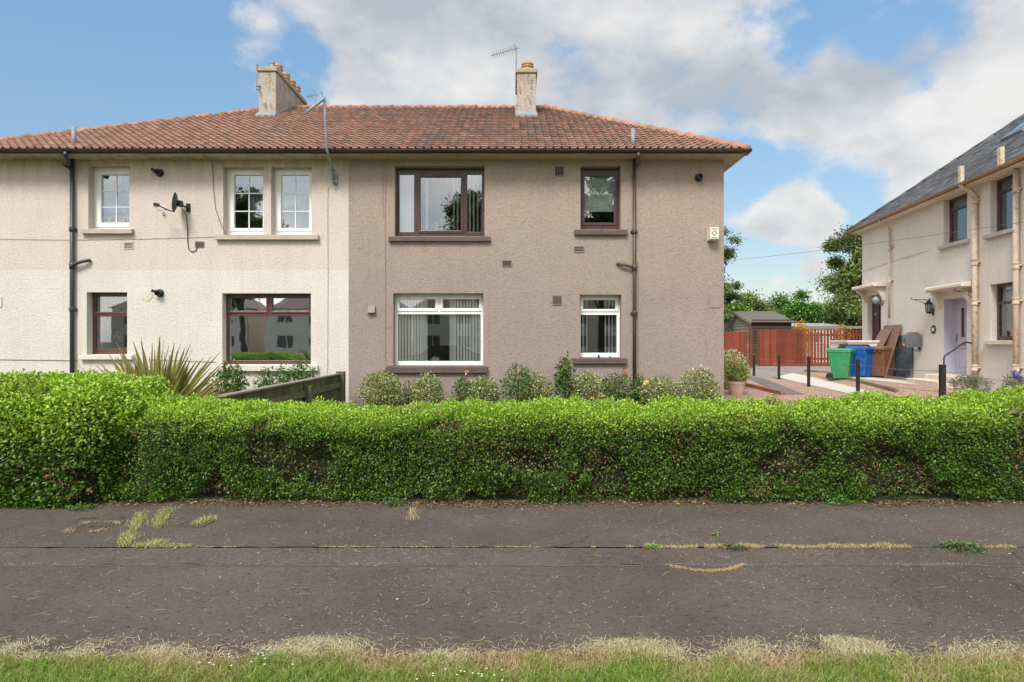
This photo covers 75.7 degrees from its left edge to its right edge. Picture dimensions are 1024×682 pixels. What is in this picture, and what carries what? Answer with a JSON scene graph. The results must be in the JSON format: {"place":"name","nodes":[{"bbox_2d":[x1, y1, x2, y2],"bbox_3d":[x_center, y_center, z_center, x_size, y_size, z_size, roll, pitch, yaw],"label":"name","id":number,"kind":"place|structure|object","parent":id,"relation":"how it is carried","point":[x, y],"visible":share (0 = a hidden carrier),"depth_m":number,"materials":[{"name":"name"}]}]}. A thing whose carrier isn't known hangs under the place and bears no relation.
{"place":"outdoors","nodes":[
{"label":"outdoors","id":0,"kind":"place"},
{"bbox_2d":[0,564,1023,667],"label":"pavement","id":1,"kind":"structure","parent":0,"point":[737,605],"depth_m":3.95,"materials":[{"name":"grey asphalt"}]},
{"bbox_2d":[0,564,1023,566],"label":"pavement seam","id":2,"kind":"object","parent":1,"relation":"on","point":[236,565],"visible":1,"depth_m":4.69,"materials":[{"name":"grey asphalt"}]},
{"bbox_2d":[0,500,1023,675],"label":"straw clippings","id":3,"kind":"object","parent":1,"relation":"on","point":[843,644],"visible":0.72,"depth_m":3.37,"materials":[{"name":"beige plant"}]},
{"bbox_2d":[0,498,1023,546],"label":"pavement edge","id":4,"kind":"object","parent":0,"point":[437,526],"visible":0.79,"depth_m":5.74,"materials":[{"name":"concrete"}]},
{"bbox_2d":[67,501,96,510],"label":"weed","id":5,"kind":"object","parent":4,"relation":"on","point":[75,507],"visible":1,"depth_m":6.23,"materials":[{"name":"green plant"}]},
{"bbox_2d":[67,522,114,531],"bbox_3d":[-3.606,1.601,5.647,0.250,0.019,0.250,0,0,6],"label":"stopcock cover","id":6,"kind":"object","parent":4,"relation":"on","point":[89,526],"visible":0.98,"depth_m":5.63,"materials":[{"name":"metal"}]},
{"bbox_2d":[174,519,217,527],"bbox_3d":[-2.768,1.601,5.776,0.250,0.019,0.250,0,0,4],"label":"stopcock cover","id":7,"kind":"object","parent":4,"relation":"on","point":[188,523],"visible":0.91,"depth_m":5.73,"materials":[{"name":"metal"}]},
{"bbox_2d":[380,497,406,506],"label":"weed","id":8,"kind":"object","parent":4,"relation":"on","point":[392,498],"visible":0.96,"depth_m":6.41,"materials":[{"name":"green plant"}]},
{"bbox_2d":[0,497,1023,511],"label":"leaf litter","id":9,"kind":"object","parent":4,"relation":"on","point":[619,502],"visible":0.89,"depth_m":6.50,"materials":[{"name":"dry leaves"}]},
{"bbox_2d":[824,494,853,506],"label":"weed","id":10,"kind":"object","parent":4,"relation":"on","point":[837,500],"visible":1,"depth_m":6.45,"materials":[{"name":"green plant"}]},
{"bbox_2d":[0,546,1023,564],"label":"pavement trench","id":11,"kind":"object","parent":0,"point":[280,555],"visible":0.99,"depth_m":4.90,"materials":[{"name":"asphalt"}]},
{"bbox_2d":[4,501,1016,572],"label":"joint grass","id":12,"kind":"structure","parent":11,"relation":"on","point":[125,539],"depth_m":5.12,"materials":[{"name":"plant"}]},
{"bbox_2d":[644,542,660,549],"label":"weed","id":13,"kind":"object","parent":11,"relation":"on","point":[648,544],"visible":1,"depth_m":5.09,"materials":[{"name":"green plant"}]},
{"bbox_2d":[718,541,749,551],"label":"weed","id":14,"kind":"object","parent":11,"relation":"on","point":[730,544],"visible":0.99,"depth_m":5.08,"materials":[{"name":"green plant"}]},
{"bbox_2d":[933,539,986,552],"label":"weed","id":15,"kind":"object","parent":11,"relation":"on","point":[951,543],"visible":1,"depth_m":5.06,"materials":[{"name":"green plant"}]},
{"bbox_2d":[0,639,1023,681],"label":"grass verge","id":16,"kind":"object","parent":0,"point":[422,677],"depth_m":3.15,"materials":[{"name":"green plant"}]},
{"bbox_2d":[199,649,292,671],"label":"daisies","id":17,"kind":"object","parent":16,"relation":"on","point":[251,661],"visible":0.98,"depth_m":3.16,"materials":[{"name":"white plant"}]},
{"bbox_2d":[416,668,502,681],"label":"daisies","id":18,"kind":"object","parent":16,"relation":"on","point":[464,675],"visible":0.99,"depth_m":3.05,"materials":[{"name":"white plant"}]},
{"bbox_2d":[0,0,1023,306],"label":"sky","id":19,"kind":"structure","parent":0,"point":[842,107],"materials":[{"name":"blue"}]},
{"bbox_2d":[7,362,1023,497],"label":"garden ground","id":20,"kind":"structure","parent":0,"point":[210,494],"depth_m":6.83,"materials":[{"name":"brown soil"}]},
{"bbox_2d":[0,368,179,509],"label":"privet hedge","id":21,"kind":"object","parent":20,"relation":"on","point":[45,425],"visible":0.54,"depth_m":6.45,"materials":[{"name":"green plant"}]},
{"bbox_2d":[78,337,240,399],"bbox_3d":[-5.345,0.718,9.691,2.655,1.584,1.110,0,0,0],"label":"flax plant","id":22,"kind":"object","parent":20,"relation":"on","point":[178,377],"visible":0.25,"depth_m":9.69,"materials":[{"name":"green plant"}]},
{"bbox_2d":[200,372,225,396],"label":"rose bush","id":23,"kind":"object","parent":20,"relation":"on","point":[212,380],"visible":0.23,"depth_m":12.93,"materials":[{"name":"green plant"}]},
{"bbox_2d":[214,359,249,398],"bbox_3d":[-5.630,0.923,13.296,0.701,1.136,0.744,0,0,0],"label":"rose bush","id":24,"kind":"object","parent":20,"relation":"on","point":[235,374],"visible":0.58,"depth_m":13.22,"materials":[{"name":"green plant"}]},
{"bbox_2d":[252,365,278,387],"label":"rose bush","id":25,"kind":"object","parent":20,"relation":"on","point":[266,382],"visible":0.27,"depth_m":13.28,"materials":[{"name":"green plant"}]},
{"bbox_2d":[217,371,345,423],"bbox_3d":[-3.480,1.141,10.750,0.200,1.042,5.500,0,0,0],"label":"boundary fence","id":26,"kind":"object","parent":20,"relation":"on","point":[325,387],"visible":0.46,"depth_m":11.08,"materials":[{"name":"wood"}]},
{"bbox_2d":[271,355,317,384],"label":"rose bush","id":27,"kind":"object","parent":20,"relation":"on","point":[295,375],"visible":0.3,"depth_m":13.19,"materials":[{"name":"green plant"}]},
{"bbox_2d":[0,61,751,408],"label":"house","id":28,"kind":"structure","parent":20,"relation":"on","point":[364,267],"depth_m":14.00,"materials":[{"name":"beige paint"}]},
{"bbox_2d":[79,293,133,359],"bbox_3d":[-8.594,-0.328,14.128,1.116,1.441,0.436,0,0,0],"label":"window","id":29,"kind":"structure","parent":28,"relation":"in","point":[102,302],"depth_m":14.20,"materials":[{"name":"red plastic"}]},
{"bbox_2d":[80,168,133,233],"bbox_3d":[-8.577,-3.009,14.121,1.082,1.472,0.421,0,0,0],"label":"window","id":30,"kind":"structure","parent":28,"relation":"in","point":[111,185],"depth_m":14.20,"materials":[{"name":"white plastic"}]},
{"bbox_2d":[103,215,128,222],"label":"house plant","id":31,"kind":"object","parent":28,"relation":"on","point":[111,220],"visible":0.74,"depth_m":14.28,"materials":[{"name":"green plant"}]},
{"bbox_2d":[107,331,126,348],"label":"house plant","id":32,"kind":"object","parent":28,"relation":"on","point":[118,336],"visible":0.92,"depth_m":14.31,"materials":[{"name":"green plant"}]},
{"bbox_2d":[153,192,198,251],"bbox_3d":[-7.041,-2.488,13.750,0.766,1.211,0.497,0,0,0],"label":"satellite dish","id":33,"kind":"object","parent":28,"relation":"attached to","point":[176,202],"visible":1,"depth_m":13.72,"materials":[{"name":"black paint"}]},
{"bbox_2d":[227,169,263,234],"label":"window","id":34,"kind":"structure","parent":28,"relation":"in","point":[256,176],"depth_m":14.20,"materials":[{"name":"white plastic"}]},
{"bbox_2d":[235,212,262,227],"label":"house plant","id":35,"kind":"object","parent":28,"relation":"on","point":[256,222],"visible":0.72,"depth_m":14.29,"materials":[{"name":"green plant"}]},
{"bbox_2d":[256,63,260,89],"bbox_3d":[-6.538,-6.804,16.961,0.118,0.692,0.055,0,0,-22],"label":"chimney mast","id":36,"kind":"object","parent":28,"relation":"attached to","point":[256,78],"visible":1,"depth_m":16.94,"materials":[{"name":"metal"}]},
{"bbox_2d":[216,294,317,370],"bbox_3d":[-5.182,-0.195,14.163,2.138,1.661,0.507,0,0,0],"label":"window","id":37,"kind":"structure","parent":28,"relation":"in","point":[241,314],"depth_m":14.25,"materials":[{"name":"red plastic"}]},
{"bbox_2d":[274,169,311,234],"bbox_3d":[-4.691,-2.984,14.251,0.964,1.467,0.162,0,0,0],"label":"window","id":38,"kind":"structure","parent":28,"relation":"in","point":[292,187],"depth_m":14.30,"materials":[{"name":"white plastic"}]},
{"bbox_2d":[300,354,309,359],"bbox_3d":[-4.506,0.384,14.332,0.210,0.210,0.033,0,0,0],"label":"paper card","id":39,"kind":"object","parent":28,"relation":"in","point":[305,358],"visible":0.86,"depth_m":14.33,"materials":[{"name":"green paper"}]},
{"bbox_2d":[305,92,337,184],"bbox_3d":[-3.856,-4.174,13.370,0.223,1.752,1.289,0,0,15],"label":"tv aerial","id":40,"kind":"object","parent":28,"relation":"attached to","point":[334,181],"visible":1,"depth_m":13.38,"materials":[{"name":"metal"}]},
{"bbox_2d":[386,294,487,372],"bbox_3d":[-1.593,-0.175,14.111,2.158,1.703,0.403,0,0,0],"label":"window","id":41,"kind":"structure","parent":28,"relation":"in","point":[424,366],"depth_m":14.28,"materials":[{"name":"white plastic"}]},
{"bbox_2d":[388,168,489,241],"bbox_3d":[-1.536,-2.922,14.123,2.151,1.622,0.426,0,0,0],"label":"window","id":42,"kind":"structure","parent":28,"relation":"in","point":[408,180],"depth_m":14.20,"materials":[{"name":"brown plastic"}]},
{"bbox_2d":[435,220,448,229],"bbox_3d":[-1.522,-2.438,14.323,0.334,0.379,0.133,0,0,0],"label":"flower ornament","id":43,"kind":"object","parent":28,"relation":"on","point":[446,226],"visible":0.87,"depth_m":14.31,"materials":[{"name":"white plant"}]},
{"bbox_2d":[491,44,519,79],"bbox_3d":[-0.157,-7.300,17.026,0.745,1.000,0.282,0,0,-29],"label":"tv aerial","id":44,"kind":"object","parent":28,"relation":"attached to","point":[516,48],"visible":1,"depth_m":17.14,"materials":[{"name":"metal"}]},
{"bbox_2d":[573,295,626,363],"bbox_3d":[1.860,-0.257,14.122,1.150,1.475,0.423,0,0,0],"label":"window","id":45,"kind":"structure","parent":28,"relation":"in","point":[585,358],"depth_m":14.20,"materials":[{"name":"white plastic"}]},
{"bbox_2d":[574,168,627,234],"bbox_3d":[1.881,-2.989,14.104,1.123,1.486,0.388,0,0,0],"label":"window","id":46,"kind":"structure","parent":28,"relation":"in","point":[599,186],"depth_m":14.20,"materials":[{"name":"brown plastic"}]},
{"bbox_2d":[707,227,718,240],"bbox_3d":[4.244,-2.255,13.889,0.223,0.283,0.197,0,0,0],"label":"alarm box","id":47,"kind":"object","parent":28,"relation":"attached to","point":[712,233],"visible":1,"depth_m":13.79,"materials":[{"name":"beige plastic"}]},
{"bbox_2d":[78,383,1023,504],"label":"privet hedge","id":48,"kind":"object","parent":20,"relation":"on","point":[943,443],"visible":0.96,"depth_m":6.64,"materials":[{"name":"green plant"}]},
{"bbox_2d":[724,331,746,368],"bbox_3d":[8.401,0.524,29.465,4.214,1.911,0.170,0,0,0],"label":"picket fence","id":49,"kind":"object","parent":20,"relation":"on","point":[735,340],"visible":0.14,"depth_m":29.39,"materials":[{"name":"red wood"}]},
{"bbox_2d":[724,226,747,331],"bbox_3d":[11.044,-2.385,35.972,2.876,7.775,3.399,0,0,-37],"label":"birch tree","id":50,"kind":"object","parent":20,"relation":"on","point":[730,294],"visible":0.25,"depth_m":35.36,"materials":[{"name":"green plant"}]},
{"bbox_2d":[724,300,757,317],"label":"garden bush","id":51,"kind":"object","parent":20,"relation":"on","point":[735,307],"visible":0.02,"depth_m":40.78,"materials":[{"name":"green plant"}]},
{"bbox_2d":[726,285,785,316],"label":"garden bush","id":52,"kind":"object","parent":20,"relation":"on","point":[751,300],"visible":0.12,"depth_m":45.06,"materials":[{"name":"green plant"}]},
{"bbox_2d":[724,311,794,363],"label":"garden shed","id":53,"kind":"structure","parent":20,"relation":"on","point":[746,321],"depth_m":33.39,"materials":[{"name":"wood"}]},
{"bbox_2d":[765,291,798,322],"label":"garden bush","id":54,"kind":"object","parent":20,"relation":"on","point":[778,301],"visible":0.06,"depth_m":46.55,"materials":[{"name":"green plant"}]},
{"bbox_2d":[791,319,807,357],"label":"coloured shrub","id":55,"kind":"object","parent":20,"relation":"on","point":[800,326],"visible":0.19,"depth_m":33.36,"materials":[{"name":"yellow plant"}]},
{"bbox_2d":[781,289,823,322],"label":"garden bush","id":56,"kind":"object","parent":20,"relation":"on","point":[802,310],"visible":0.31,"depth_m":44.35,"materials":[{"name":"green plant"}]},
{"bbox_2d":[758,329,861,365],"bbox_3d":[13.844,0.364,30.365,5.050,1.812,0.170,0,0,-2],"label":"picket fence","id":57,"kind":"object","parent":20,"relation":"on","point":[769,346],"visible":0.69,"depth_m":30.25,"materials":[{"name":"red wood"}]},
{"bbox_2d":[791,323,845,361],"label":"outbuilding","id":58,"kind":"structure","parent":20,"relation":"on","point":[813,324],"depth_m":36.00,"materials":[{"name":"white plastic"}]},
{"bbox_2d":[801,299,835,322],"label":"garden bush","id":59,"kind":"object","parent":20,"relation":"on","point":[821,314],"visible":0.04,"depth_m":43.70,"materials":[{"name":"green plant"}]},
{"bbox_2d":[803,326,861,362],"bbox_3d":[17.199,0.350,35.000,3.500,2.300,0.100,0,0,0],"label":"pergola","id":60,"kind":"object","parent":20,"relation":"on","point":[832,327],"visible":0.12,"depth_m":34.95,"materials":[{"name":"beige wood"}]},
{"bbox_2d":[809,222,861,339],"bbox_3d":[20.346,-2.683,37.948,5.391,8.375,6.587,0,0,0],"label":"tree","id":61,"kind":"object","parent":20,"relation":"on","point":[840,284],"visible":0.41,"depth_m":37.52,"materials":[{"name":"green plant"}]},
{"bbox_2d":[832,323,851,339],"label":"coloured shrub","id":62,"kind":"object","parent":20,"relation":"on","point":[840,326],"visible":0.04,"depth_m":33.50,"materials":[{"name":"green plant"}]},
{"bbox_2d":[896,335,912,377],"bbox_3d":[12.362,0.505,20.756,0.090,1.369,1.032,0,0,7],"label":"flat panel","id":63,"kind":"object","parent":20,"relation":"on","point":[904,355],"visible":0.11,"depth_m":20.76,"materials":[{"name":"grey plastic"}]},
{"bbox_2d":[829,114,1023,390],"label":"house","id":64,"kind":"structure","parent":20,"relation":"on","point":[979,185],"depth_m":18.21,"materials":[{"name":"beige paint"}]},
{"bbox_2d":[728,222,1021,260],"bbox_3d":[9.972,-3.021,21.500,0.011,1.201,17.049,0,0,-4],"label":"overhead cable","id":65,"kind":"object","parent":64,"relation":"attached to","point":[888,241],"visible":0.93,"depth_m":17.62,"materials":[{"name":"black rubber"}]},
{"bbox_2d":[871,296,882,305],"bbox_3d":[12.458,-1.376,22.482,0.351,0.348,0.246,0,0,-13],"label":"wall lantern","id":66,"kind":"object","parent":64,"relation":"attached to","point":[875,300],"depth_m":22.41,"materials":[{"name":"glass"}]},
{"bbox_2d":[902,332,921,350],"bbox_3d":[12.047,0.015,19.824,0.499,0.597,0.252,0,0,7],"label":"hose reel","id":67,"kind":"object","parent":64,"relation":"attached to","point":[912,339],"visible":1,"depth_m":19.71,"materials":[{"name":"grey plastic"}]},
{"bbox_2d":[925,299,933,314],"bbox_3d":[12.092,-0.979,19.077,0.232,0.470,0.194,0,0,30],"label":"wall lantern","id":68,"kind":"object","parent":64,"relation":"attached to","point":[929,309],"depth_m":19.03,"materials":[{"name":"black paint"}]},
{"bbox_2d":[930,325,935,333],"bbox_3d":[12.190,-0.333,19.053,0.023,0.267,0.302,0,0,7],"label":"house plaque","id":69,"kind":"object","parent":64,"relation":"attached to","point":[933,329],"visible":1,"depth_m":19.03,"materials":[{"name":"black plastic"}]},
{"bbox_2d":[937,193,969,249],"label":"window","id":70,"kind":"structure","parent":64,"relation":"in","point":[958,205],"depth_m":18.10,"materials":[{"name":"brown plastic"}]},
{"bbox_2d":[943,341,971,364],"bbox_3d":[11.579,0.616,17.103,0.753,1.209,0.080,0,0,4],"label":"handrail","id":71,"kind":"object","parent":64,"relation":"attached to","point":[958,346],"visible":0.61,"depth_m":17.09,"materials":[{"name":"black metal"}]},
{"bbox_2d":[955,300,966,372],"bbox_3d":[12.376,-0.120,18.051,0.097,1.970,0.740,0,0,7],"label":"door","id":72,"kind":"structure","parent":64,"relation":"in","point":[961,306],"depth_m":18.16,"materials":[{"name":"purple paint"}]},
{"bbox_2d":[982,174,1012,239],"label":"window","id":73,"kind":"structure","parent":64,"relation":"in","point":[1004,185],"depth_m":16.04,"materials":[{"name":"brown plastic"}]},
{"bbox_2d":[982,282,1012,344],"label":"window","id":74,"kind":"structure","parent":64,"relation":"in","point":[1004,291],"depth_m":16.04,"materials":[{"name":"brown plastic"}]},
{"label":"flower bed","id":75,"kind":"structure","parent":20,"relation":"on","visible":0},
{"bbox_2d":[355,370,406,411],"bbox_3d":[-2.663,1.033,13.435,1.044,0.917,0.954,0,0,0],"label":"variegated shrub","id":76,"kind":"object","parent":75,"relation":"on","point":[383,398],"visible":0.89,"depth_m":13.34,"materials":[{"name":"green plant"}]},
{"bbox_2d":[400,378,412,405],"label":"rose bush","id":77,"kind":"object","parent":75,"relation":"on","point":[407,398],"visible":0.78,"depth_m":13.42,"materials":[{"name":"green plant"}]},
{"bbox_2d":[409,371,444,404],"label":"variegated shrub","id":78,"kind":"object","parent":75,"relation":"on","point":[425,390],"visible":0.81,"depth_m":13.35,"materials":[{"name":"green plant"}]},
{"bbox_2d":[450,370,472,401],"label":"rose bush","id":79,"kind":"object","parent":75,"relation":"on","point":[459,386],"visible":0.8,"depth_m":13.40,"materials":[{"name":"green plant"}]},
{"bbox_2d":[467,373,500,404],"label":"variegated shrub","id":80,"kind":"object","parent":75,"relation":"on","point":[489,395],"visible":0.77,"depth_m":13.30,"materials":[{"name":"green plant"}]},
{"bbox_2d":[500,362,536,405],"bbox_3d":[0.145,0.970,13.464,0.808,1.081,0.790,0,0,0],"label":"rose bush","id":81,"kind":"object","parent":75,"relation":"on","point":[517,387],"visible":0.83,"depth_m":13.38,"materials":[{"name":"green plant"}]},
{"bbox_2d":[519,372,553,402],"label":"variegated shrub","id":82,"kind":"object","parent":75,"relation":"on","point":[539,387],"visible":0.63,"depth_m":13.33,"materials":[{"name":"green plant"}]},
{"bbox_2d":[551,350,576,401],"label":"shrub","id":83,"kind":"object","parent":75,"relation":"on","point":[564,377],"visible":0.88,"depth_m":13.41,"materials":[{"name":"green plant"}]},
{"bbox_2d":[568,370,609,409],"bbox_3d":[1.554,1.041,13.444,0.912,0.900,0.894,0,0,0],"label":"variegated shrub","id":84,"kind":"object","parent":75,"relation":"on","point":[585,383],"visible":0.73,"depth_m":13.32,"materials":[{"name":"green plant"}]},
{"bbox_2d":[600,367,639,405],"bbox_3d":[2.195,1.006,13.451,0.814,0.971,0.798,0,0,0],"label":"rose bush","id":85,"kind":"object","parent":75,"relation":"on","point":[617,391],"visible":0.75,"depth_m":13.34,"materials":[{"name":"green plant"}]},
{"bbox_2d":[630,373,649,404],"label":"rose bush","id":86,"kind":"object","parent":75,"relation":"on","point":[636,385],"visible":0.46,"depth_m":13.70,"materials":[{"name":"green plant"}]},
{"bbox_2d":[638,374,682,405],"bbox_3d":[3.014,1.085,13.457,0.932,0.820,0.872,0,0,38],"label":"variegated shrub","id":87,"kind":"object","parent":75,"relation":"on","point":[657,385],"visible":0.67,"depth_m":13.32,"materials":[{"name":"green plant"}]},
{"bbox_2d":[677,365,721,403],"bbox_3d":[3.808,0.981,13.448,0.889,1.020,0.885,0,0,0],"label":"variegated shrub","id":88,"kind":"object","parent":75,"relation":"on","point":[704,384],"visible":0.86,"depth_m":13.30,"materials":[{"name":"green plant"}]},
{"bbox_2d":[748,376,801,393],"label":"garden path","id":89,"kind":"structure","parent":0,"point":[765,382],"depth_m":20.80,"materials":[{"name":"grey concrete"}]},
{"bbox_2d":[747,366,829,377],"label":"grey paving","id":90,"kind":"structure","parent":0,"point":[762,372],"depth_m":27.02,"materials":[{"name":"grey concrete"}]},
{"bbox_2d":[749,329,752,367],"bbox_3d":[10.694,0.400,29.500,0.150,1.870,0.130,0,0,0],"label":"fence post","id":91,"kind":"object","parent":90,"relation":"on","point":[750,347],"visible":0.79,"depth_m":29.45,"materials":[{"name":"red wood"}]},
{"bbox_2d":[780,373,881,394],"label":"slab path","id":92,"kind":"structure","parent":0,"point":[821,383],"depth_m":20.97,"materials":[{"name":"concrete"}]},
{"bbox_2d":[724,372,1023,421],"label":"gravel yard","id":93,"kind":"structure","parent":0,"point":[804,389],"depth_m":18.15,"materials":[{"name":"beige gravel"}]},
{"bbox_2d":[724,363,750,394],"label":"potted shrub","id":94,"kind":"object","parent":93,"relation":"on","point":[736,386],"visible":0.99,"depth_m":17.44,"materials":[{"name":"green plant"}]},
{"bbox_2d":[724,348,750,387],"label":"variegated shrub","id":95,"kind":"object","parent":93,"relation":"on","point":[728,357],"visible":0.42,"depth_m":19.30,"materials":[{"name":"green plant"}]},
{"bbox_2d":[745,382,785,394],"bbox_3d":[7.221,1.365,19.009,0.130,0.147,3.181,0,0,2],"label":"brick edging","id":96,"kind":"object","parent":93,"relation":"on","point":[767,389],"visible":0.94,"depth_m":18.55,"materials":[{"name":"red brick"}]},
{"bbox_2d":[824,348,855,379],"bbox_3d":[10.613,0.738,21.305,0.838,1.015,0.620,0,0,38],"label":"wheelie bin","id":97,"kind":"object","parent":93,"relation":"on","point":[838,357],"visible":0.95,"depth_m":21.09,"materials":[{"name":"green plastic"}]},
{"bbox_2d":[804,370,901,378],"bbox_3d":[11.651,1.141,22.833,0.080,0.103,4.806,0,0,-10],"label":"timber edging","id":98,"kind":"object","parent":93,"relation":"on","point":[891,377],"visible":0.48,"depth_m":21.75,"materials":[{"name":"brown wood"}]},
{"bbox_2d":[838,344,868,347],"bbox_3d":[11.493,0.640,22.159,0.620,1.075,0.838,0,0,-20],"label":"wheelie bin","id":99,"kind":"object","parent":93,"relation":"on","point":[852,345],"visible":0.14,"depth_m":21.89,"materials":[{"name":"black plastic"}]},
{"bbox_2d":[845,346,873,375],"bbox_3d":[11.373,0.675,21.508,0.620,1.015,0.838,0,0,-30],"label":"wheelie bin","id":100,"kind":"object","parent":93,"relation":"on","point":[864,354],"visible":0.59,"depth_m":21.22,"materials":[{"name":"blue plastic"}]},
{"bbox_2d":[847,377,898,391],"bbox_3d":[10.549,1.235,19.804,0.090,0.251,4.834,0,0,9],"label":"timber edging","id":101,"kind":"object","parent":93,"relation":"on","point":[878,386],"visible":0.68,"depth_m":18.66,"materials":[{"name":"brown wood"}]},
{"bbox_2d":[866,329,891,376],"bbox_3d":[12.029,0.390,21.875,0.848,1.580,0.923,0,0,7],"label":"wooden board","id":102,"kind":"object","parent":93,"relation":"on","point":[883,335],"visible":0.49,"depth_m":21.77,"materials":[{"name":"brown wood"}]},
{"bbox_2d":[872,346,896,376],"bbox_3d":[12.012,0.676,21.354,0.838,1.015,0.620,0,0,-28],"label":"wheelie bin","id":103,"kind":"object","parent":93,"relation":"on","point":[881,355],"visible":0.84,"depth_m":21.13,"materials":[{"name":"brown plastic"}]},
{"bbox_2d":[753,355,1023,397],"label":"wire fence","id":104,"kind":"object","parent":93,"relation":"on","point":[942,379],"visible":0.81,"depth_m":17.28,"materials":[{"name":"black metal"}]},
{"bbox_2d":[883,325,901,377],"bbox_3d":[12.233,0.330,21.610,0.518,1.700,1.255,0,0,7],"label":"wooden board","id":105,"kind":"object","parent":93,"relation":"on","point":[893,336],"visible":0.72,"depth_m":21.19,"materials":[{"name":"brown wood"}]},
{"bbox_2d":[946,374,995,393],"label":"lavender clump","id":106,"kind":"object","parent":93,"relation":"on","point":[969,379],"visible":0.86,"depth_m":15.59,"materials":[{"name":"green plant"}]},
{"bbox_2d":[1001,369,1023,389],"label":"iris plant","id":107,"kind":"object","parent":93,"relation":"on","point":[1017,376],"visible":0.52,"depth_m":13.58,"materials":[{"name":"green plant"}]},
{"bbox_2d":[851,376,916,384],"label":"slab cross path","id":108,"kind":"structure","parent":0,"point":[880,379],"depth_m":20.24,"materials":[{"name":"concrete"}]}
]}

